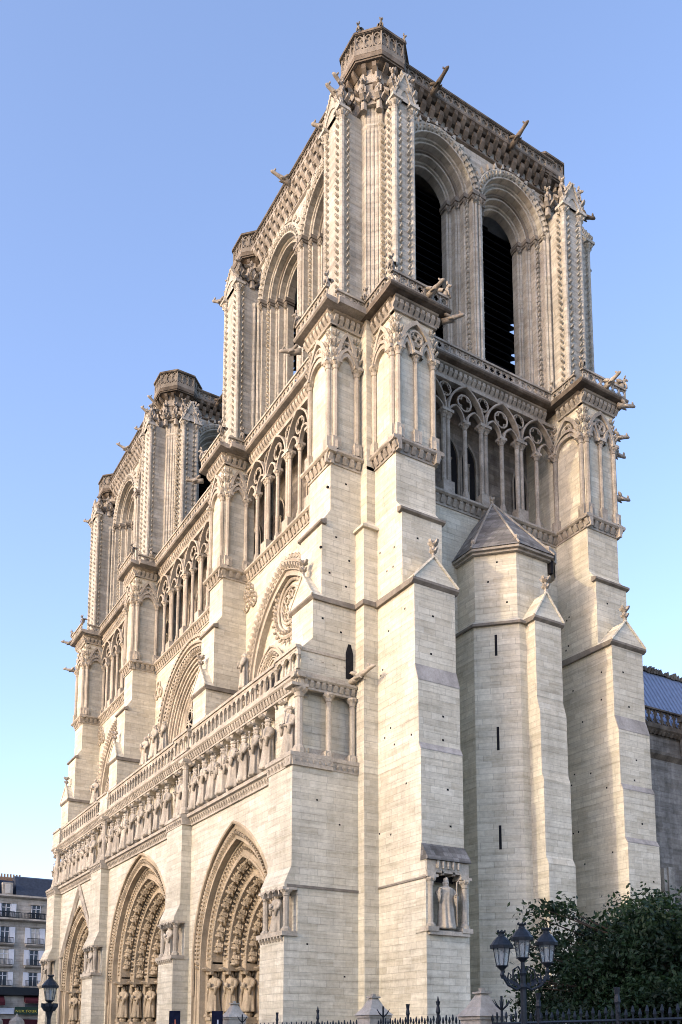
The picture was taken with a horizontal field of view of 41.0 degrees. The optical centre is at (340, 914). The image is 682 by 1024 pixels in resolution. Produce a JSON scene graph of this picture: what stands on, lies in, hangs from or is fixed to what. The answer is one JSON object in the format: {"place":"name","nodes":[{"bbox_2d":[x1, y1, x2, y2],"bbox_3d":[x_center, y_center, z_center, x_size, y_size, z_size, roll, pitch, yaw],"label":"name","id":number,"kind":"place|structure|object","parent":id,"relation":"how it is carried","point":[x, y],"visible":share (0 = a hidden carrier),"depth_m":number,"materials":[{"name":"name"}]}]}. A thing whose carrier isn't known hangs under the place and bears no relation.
{"place":"outdoors","nodes":[
{"label":"outdoors","id":0,"kind":"place"},
{"bbox_2d":[0,873,76,1023],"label":"apartment house","id":1,"kind":"structure","parent":0,"point":[23,907],"depth_m":109.78,"materials":[{"name":"stone"}]},
{"bbox_2d":[0,970,12,986],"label":"window","id":2,"kind":"structure","parent":1,"relation":"in","point":[6,981],"depth_m":108.47,"materials":[{"name":"wood"}]},
{"bbox_2d":[0,947,13,967],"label":"window","id":3,"kind":"structure","parent":1,"relation":"in","point":[6,959],"depth_m":108.79,"materials":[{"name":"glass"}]},
{"bbox_2d":[0,924,14,945],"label":"window","id":4,"kind":"structure","parent":1,"relation":"in","point":[6,930],"depth_m":109.08,"materials":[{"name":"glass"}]},
{"bbox_2d":[0,901,16,916],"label":"window","id":5,"kind":"structure","parent":1,"relation":"in","point":[10,907],"depth_m":109.48,"materials":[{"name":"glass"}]},
{"bbox_2d":[22,971,40,987],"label":"window","id":6,"kind":"structure","parent":1,"relation":"in","point":[30,978],"depth_m":109.94,"materials":[{"name":"wood"}]},
{"bbox_2d":[23,948,43,968],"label":"window","id":7,"kind":"structure","parent":1,"relation":"in","point":[31,957],"depth_m":110.23,"materials":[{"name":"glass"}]},
{"bbox_2d":[24,926,44,947],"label":"window","id":8,"kind":"structure","parent":1,"relation":"in","point":[35,935],"depth_m":110.72,"materials":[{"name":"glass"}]},
{"bbox_2d":[28,903,43,918],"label":"window","id":9,"kind":"structure","parent":1,"relation":"in","point":[36,909],"depth_m":111.15,"materials":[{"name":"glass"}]},
{"bbox_2d":[0,0,681,878],"label":"sky","id":10,"kind":"structure","parent":0,"point":[140,140],"materials":[{"name":"blue"}]},
{"bbox_2d":[37,17,681,1023],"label":"cathedral","id":11,"kind":"structure","parent":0,"point":[377,535],"depth_m":53.10,"materials":[{"name":"stone"}]},
{"bbox_2d":[41,964,46,982],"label":"statue","id":12,"kind":"object","parent":11,"relation":"in","point":[44,970],"visible":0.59,"depth_m":84.64,"materials":[{"name":"stone"}]},
{"bbox_2d":[51,861,55,887],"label":"statue","id":13,"kind":"object","parent":11,"relation":"on","point":[53,872],"visible":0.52,"depth_m":86.14,"materials":[{"name":"stone"}]},
{"bbox_2d":[57,856,64,885],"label":"statue","id":14,"kind":"object","parent":11,"relation":"on","point":[60,875],"visible":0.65,"depth_m":84.10,"materials":[{"name":"stone"}]},
{"bbox_2d":[60,853,68,883],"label":"statue","id":15,"kind":"object","parent":11,"relation":"on","point":[63,872],"visible":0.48,"depth_m":82.97,"materials":[{"name":"stone"}]},
{"bbox_2d":[64,849,72,880],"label":"statue","id":16,"kind":"object","parent":11,"relation":"on","point":[67,865],"visible":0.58,"depth_m":81.73,"materials":[{"name":"stone"}]},
{"bbox_2d":[69,848,76,878],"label":"statue","id":17,"kind":"object","parent":11,"relation":"on","point":[72,864],"visible":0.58,"depth_m":80.44,"materials":[{"name":"stone"}]},
{"bbox_2d":[68,993,78,1020],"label":"statue","id":18,"kind":"object","parent":11,"relation":"attached to","point":[73,1008],"visible":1,"depth_m":81.87,"materials":[{"name":"beige stone"}]},
{"bbox_2d":[72,843,81,875],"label":"statue","id":19,"kind":"object","parent":11,"relation":"on","point":[76,860],"visible":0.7,"depth_m":79.21,"materials":[{"name":"stone"}]},
{"bbox_2d":[78,998,80,1020],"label":"statue","id":20,"kind":"object","parent":11,"relation":"attached to","point":[79,1004],"visible":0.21,"depth_m":81.65,"materials":[{"name":"beige stone"}]},
{"bbox_2d":[77,841,85,873],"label":"statue","id":21,"kind":"object","parent":11,"relation":"on","point":[80,856],"visible":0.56,"depth_m":78.00,"materials":[{"name":"stone"}]},
{"bbox_2d":[81,839,90,870],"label":"statue","id":22,"kind":"object","parent":11,"relation":"on","point":[85,854],"visible":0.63,"depth_m":76.85,"materials":[{"name":"stone"}]},
{"bbox_2d":[86,951,92,972],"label":"statue","id":23,"kind":"object","parent":11,"relation":"in","point":[89,958],"visible":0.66,"depth_m":71.97,"materials":[{"name":"stone"}]},
{"bbox_2d":[86,834,97,868],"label":"statue","id":24,"kind":"object","parent":11,"relation":"on","point":[92,848],"visible":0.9,"depth_m":75.57,"materials":[{"name":"stone"}]},
{"bbox_2d":[89,779,99,804],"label":"statue","id":25,"kind":"object","parent":11,"relation":"on","point":[94,788],"visible":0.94,"depth_m":76.95,"materials":[{"name":"stone"}]},
{"bbox_2d":[96,829,101,861],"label":"statue","id":26,"kind":"object","parent":11,"relation":"on","point":[99,842],"visible":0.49,"depth_m":73.33,"materials":[{"name":"stone"}]},
{"bbox_2d":[104,777,108,791],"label":"lancet window","id":27,"kind":"structure","parent":11,"relation":"in","point":[107,784],"depth_m":85.49,"materials":[{"name":"stone"}]},
{"bbox_2d":[105,823,115,857],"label":"statue","id":28,"kind":"object","parent":11,"relation":"on","point":[109,841],"visible":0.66,"depth_m":71.24,"materials":[{"name":"stone"}]},
{"bbox_2d":[111,819,121,853],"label":"statue","id":29,"kind":"object","parent":11,"relation":"on","point":[116,835],"visible":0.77,"depth_m":69.75,"materials":[{"name":"stone"}]},
{"bbox_2d":[117,985,128,1017],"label":"statue","id":30,"kind":"object","parent":11,"relation":"attached to","point":[122,998],"visible":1,"depth_m":69.97,"materials":[{"name":"beige stone"}]},
{"bbox_2d":[118,813,129,850],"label":"statue","id":31,"kind":"object","parent":11,"relation":"on","point":[123,829],"visible":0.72,"depth_m":68.21,"materials":[{"name":"stone"}]},
{"bbox_2d":[126,808,136,845],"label":"statue","id":32,"kind":"object","parent":11,"relation":"on","point":[131,826],"visible":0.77,"depth_m":66.65,"materials":[{"name":"stone"}]},
{"bbox_2d":[130,985,141,1017],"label":"statue","id":33,"kind":"object","parent":11,"relation":"attached to","point":[135,998],"visible":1,"depth_m":69.72,"materials":[{"name":"beige stone"}]},
{"bbox_2d":[133,803,145,841],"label":"statue","id":34,"kind":"object","parent":11,"relation":"on","point":[139,820],"visible":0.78,"depth_m":65.15,"materials":[{"name":"stone"}]},
{"bbox_2d":[139,736,149,766],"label":"statue","id":35,"kind":"object","parent":11,"relation":"on","point":[144,746],"visible":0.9,"depth_m":66.06,"materials":[{"name":"stone"}]},
{"bbox_2d":[142,797,154,836],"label":"statue","id":36,"kind":"object","parent":11,"relation":"on","point":[148,816],"visible":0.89,"depth_m":63.64,"materials":[{"name":"stone"}]},
{"bbox_2d":[144,985,155,1017],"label":"statue","id":37,"kind":"object","parent":11,"relation":"attached to","point":[149,998],"visible":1,"depth_m":69.47,"materials":[{"name":"beige stone"}]},
{"bbox_2d":[148,724,159,758],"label":"statue","id":38,"kind":"object","parent":11,"relation":"on","point":[153,739],"visible":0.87,"depth_m":64.27,"materials":[{"name":"stone"}]},
{"bbox_2d":[151,793,162,831],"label":"statue","id":39,"kind":"object","parent":11,"relation":"on","point":[157,811],"visible":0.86,"depth_m":62.22,"materials":[{"name":"stone"}]},
{"bbox_2d":[158,720,167,751],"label":"statue","id":40,"kind":"object","parent":11,"relation":"on","point":[163,736],"visible":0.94,"depth_m":62.71,"materials":[{"name":"stone"}]},
{"bbox_2d":[159,786,172,826],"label":"statue","id":41,"kind":"object","parent":11,"relation":"on","point":[166,804],"visible":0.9,"depth_m":60.67,"materials":[{"name":"stone"}]},
{"bbox_2d":[163,928,172,955],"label":"statue","id":42,"kind":"object","parent":11,"relation":"in","point":[168,938],"visible":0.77,"depth_m":57.04,"materials":[{"name":"stone"}]},
{"bbox_2d":[172,777,182,817],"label":"statue","id":43,"kind":"object","parent":11,"relation":"on","point":[177,795],"visible":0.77,"depth_m":58.51,"materials":[{"name":"stone"}]},
{"bbox_2d":[187,768,198,811],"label":"statue","id":44,"kind":"object","parent":11,"relation":"on","point":[193,787],"visible":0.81,"depth_m":56.49,"materials":[{"name":"stone"}]},
{"bbox_2d":[196,760,208,806],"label":"statue","id":45,"kind":"object","parent":11,"relation":"on","point":[202,785],"visible":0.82,"depth_m":55.28,"materials":[{"name":"stone"}]},
{"bbox_2d":[204,755,218,801],"bbox_3d":[-7.610,-8.149,54.384,1.288,2.738,1.012,-7,-11,42],"label":"statue","id":46,"kind":"object","parent":11,"relation":"on","point":[210,774],"visible":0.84,"depth_m":54.08,"materials":[{"name":"stone"}]},
{"bbox_2d":[206,972,221,1011],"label":"statue","id":47,"kind":"object","parent":11,"relation":"attached to","point":[213,989],"visible":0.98,"depth_m":54.91,"materials":[{"name":"beige stone"}]},
{"bbox_2d":[214,748,227,795],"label":"statue","id":48,"kind":"object","parent":11,"relation":"on","point":[221,770],"visible":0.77,"depth_m":52.83,"materials":[{"name":"stone"}]},
{"bbox_2d":[222,971,238,1011],"bbox_3d":[-6.623,4.598,54.936,1.189,2.553,0.916,-6,-10,39],"label":"statue","id":49,"kind":"object","parent":11,"relation":"attached to","point":[229,987],"visible":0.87,"depth_m":54.69,"materials":[{"name":"beige stone"}]},
{"bbox_2d":[224,740,239,790],"bbox_3d":[-6.118,-8.520,51.941,1.040,2.817,1.324,3,-8,-18],"label":"statue","id":50,"kind":"object","parent":11,"relation":"on","point":[232,764],"visible":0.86,"depth_m":51.51,"materials":[{"name":"stone"}]},
{"bbox_2d":[235,735,249,783],"bbox_3d":[-5.385,-8.620,50.696,0.963,2.679,1.260,2,-8,-17],"label":"statue","id":51,"kind":"object","parent":11,"relation":"on","point":[243,757],"visible":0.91,"depth_m":50.29,"materials":[{"name":"stone"}]},
{"bbox_2d":[237,652,248,690],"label":"statue","id":52,"kind":"object","parent":11,"relation":"on","point":[243,667],"visible":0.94,"depth_m":51.52,"materials":[{"name":"stone"}]},
{"bbox_2d":[240,971,255,1011],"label":"statue","id":53,"kind":"object","parent":11,"relation":"attached to","point":[247,986],"visible":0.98,"depth_m":54.37,"materials":[{"name":"beige stone"}]},
{"bbox_2d":[246,726,261,777],"bbox_3d":[-4.612,-8.825,49.478,0.995,2.759,1.297,2,-8,-15],"label":"statue","id":54,"kind":"object","parent":11,"relation":"on","point":[255,751],"visible":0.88,"depth_m":49.14,"materials":[{"name":"stone"}]},
{"bbox_2d":[258,718,274,771],"bbox_3d":[-3.867,-8.995,48.245,0.997,2.764,1.300,4,-9,-26],"label":"statue","id":55,"kind":"object","parent":11,"relation":"on","point":[266,738],"visible":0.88,"depth_m":47.88,"materials":[{"name":"stone"}]},
{"bbox_2d":[254,645,282,698],"bbox_3d":[-4.216,-13.753,57.123,0.782,6.315,4.380,5,-9,-31],"label":"lancet window","id":56,"kind":"structure","parent":11,"relation":"in","point":[272,652],"depth_m":57.65,"materials":[{"name":"stone"}]},
{"bbox_2d":[268,896,282,932],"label":"statue","id":57,"kind":"object","parent":11,"relation":"in","point":[275,907],"visible":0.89,"depth_m":44.48,"materials":[{"name":"stone"}]},
{"bbox_2d":[279,705,294,755],"bbox_3d":[-2.635,-9.242,46.164,0.972,2.694,1.267,6,-10,-36],"label":"statue","id":58,"kind":"object","parent":11,"relation":"on","point":[287,728],"visible":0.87,"depth_m":45.82,"materials":[{"name":"stone"}]},
{"bbox_2d":[435,877,460,929],"bbox_3d":[4.965,-0.535,42.929,1.166,2.468,0.855,2,-8,-14],"label":"statue","id":59,"kind":"object","parent":11,"relation":"in","point":[445,893],"visible":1,"depth_m":42.69,"materials":[{"name":"stone"}]},
{"label":"ground","id":60,"kind":"structure","parent":0,"visible":0},
{"bbox_2d":[9,1014,23,1023],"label":"stone bollard","id":61,"kind":"object","parent":60,"relation":"on","point":[16,1019],"visible":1,"depth_m":37.64,"materials":[{"name":"stone"}]},
{"bbox_2d":[41,975,58,1023],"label":"street lamp","id":62,"kind":"object","parent":60,"relation":"on","point":[49,1007],"visible":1,"depth_m":28.37,"materials":[{"name":"metal"}]},
{"bbox_2d":[169,1011,179,1023],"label":"information board","id":63,"kind":"object","parent":60,"relation":"on","point":[174,1017],"visible":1,"depth_m":33.25,"materials":[{"name":"paint"}]},
{"bbox_2d":[212,1011,222,1023],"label":"information board","id":64,"kind":"object","parent":60,"relation":"on","point":[217,1017],"visible":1,"depth_m":33.49,"materials":[{"name":"paint"}]},
{"bbox_2d":[223,1001,247,1023],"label":"stone post","id":65,"kind":"object","parent":60,"relation":"on","point":[232,1012],"visible":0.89,"depth_m":33.95,"materials":[{"name":"stone"}]},
{"bbox_2d":[237,1007,356,1023],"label":"iron railing","id":66,"kind":"object","parent":60,"relation":"on","point":[317,1017],"visible":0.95,"depth_m":28.62,"materials":[{"name":"black metal"}]},
{"bbox_2d":[355,994,392,1023],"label":"stone post","id":67,"kind":"object","parent":60,"relation":"on","point":[367,1013],"visible":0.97,"depth_m":25.65,"materials":[{"name":"stone"}]},
{"bbox_2d":[377,996,459,1023],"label":"iron railing","id":68,"kind":"object","parent":60,"relation":"on","point":[437,1021],"visible":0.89,"depth_m":22.80,"materials":[{"name":"black metal"}]},
{"bbox_2d":[456,988,508,1023],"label":"stone post","id":69,"kind":"object","parent":60,"relation":"on","point":[481,1008],"visible":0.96,"depth_m":19.48,"materials":[{"name":"stone"}]},
{"bbox_2d":[490,922,557,1023],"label":"street lamp","id":70,"kind":"object","parent":60,"relation":"on","point":[546,938],"visible":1,"depth_m":16.64,"materials":[{"name":"metal"}]},
{"bbox_2d":[491,987,681,1023],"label":"iron railing","id":71,"kind":"object","parent":60,"relation":"on","point":[539,1016],"visible":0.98,"depth_m":16.30,"materials":[{"name":"black metal"}]},
{"bbox_2d":[496,879,681,1023],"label":"broadleaf tree","id":72,"kind":"object","parent":60,"relation":"on","point":[635,956],"visible":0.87,"depth_m":19.45,"materials":[{"name":"green plant"}]}
]}

